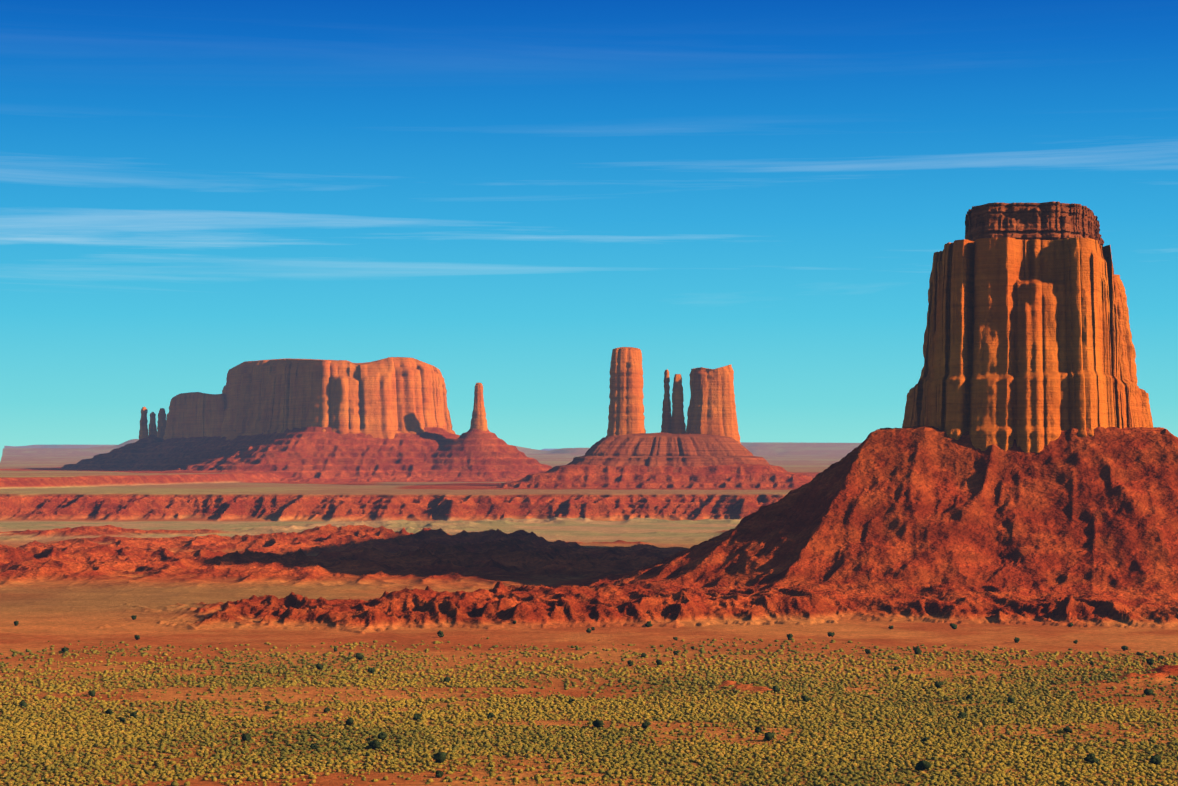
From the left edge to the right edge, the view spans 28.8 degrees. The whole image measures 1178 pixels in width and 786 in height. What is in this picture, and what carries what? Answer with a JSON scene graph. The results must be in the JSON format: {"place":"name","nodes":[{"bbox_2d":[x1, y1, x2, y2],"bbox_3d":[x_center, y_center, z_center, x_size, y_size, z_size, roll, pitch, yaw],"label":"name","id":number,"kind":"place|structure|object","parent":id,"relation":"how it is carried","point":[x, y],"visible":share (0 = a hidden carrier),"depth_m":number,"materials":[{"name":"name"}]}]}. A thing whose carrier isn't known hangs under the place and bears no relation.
{"place":"outdoors","nodes":[
{"label":"outdoors","id":0,"kind":"place"},
{"bbox_2d":[0,425,1177,785],"bbox_3d":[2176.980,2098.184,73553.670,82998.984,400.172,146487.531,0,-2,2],"label":"terrain","id":1,"kind":"structure","parent":0,"point":[316,537],"depth_m":1264.81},
{"bbox_2d":[139,357,454,440],"bbox_3d":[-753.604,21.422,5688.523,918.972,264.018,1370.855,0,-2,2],"label":"mesa","id":2,"kind":"structure","parent":1,"relation":"on","point":[386,398],"depth_m":5129.52,"materials":[{"name":"orange stone"}]},
{"bbox_2d":[470,383,487,430],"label":"rock spire","id":3,"kind":"structure","parent":1,"relation":"on","point":[478,420],"depth_m":4991.27,"materials":[{"name":"orange stone"}]},
{"bbox_2d":[0,637,1177,785],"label":"scrub vegetation","id":4,"kind":"object","parent":1,"relation":"on","point":[880,765],"visible":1,"depth_m":668.51,"materials":[{"name":"green plant"}]},
{"bbox_2d":[14,615,1164,777],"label":"shrubs","id":5,"kind":"object","parent":1,"relation":"on","point":[440,757],"visible":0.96,"depth_m":702.26,"materials":[{"name":"green plant"}]},
{"bbox_2d":[567,432,769,472],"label":"talus slope","id":6,"kind":"structure","parent":1,"relation":"on","point":[649,450],"depth_m":3907.56,"materials":[{"name":"red stone"}]},
{"bbox_2d":[606,347,740,443],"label":"rock towers","id":7,"kind":"structure","parent":6,"relation":"on","point":[711,408],"depth_m":3999.82,"materials":[{"name":"orange stone"}]},
{"bbox_2d":[0,0,1177,460],"label":"sky","id":8,"kind":"structure","parent":0,"point":[507,197],"materials":[{"name":"blue"}]},
{"bbox_2d":[902,237,1152,452],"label":"butte","id":9,"kind":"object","parent":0,"point":[1028,345],"depth_m":1342.26,"materials":[{"name":"orange stone"}]},
{"bbox_2d":[965,201,1103,246],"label":"caprock","id":10,"kind":"structure","parent":9,"relation":"on","point":[1052,220],"depth_m":1376.21,"materials":[{"name":"brown stone"}]}
]}

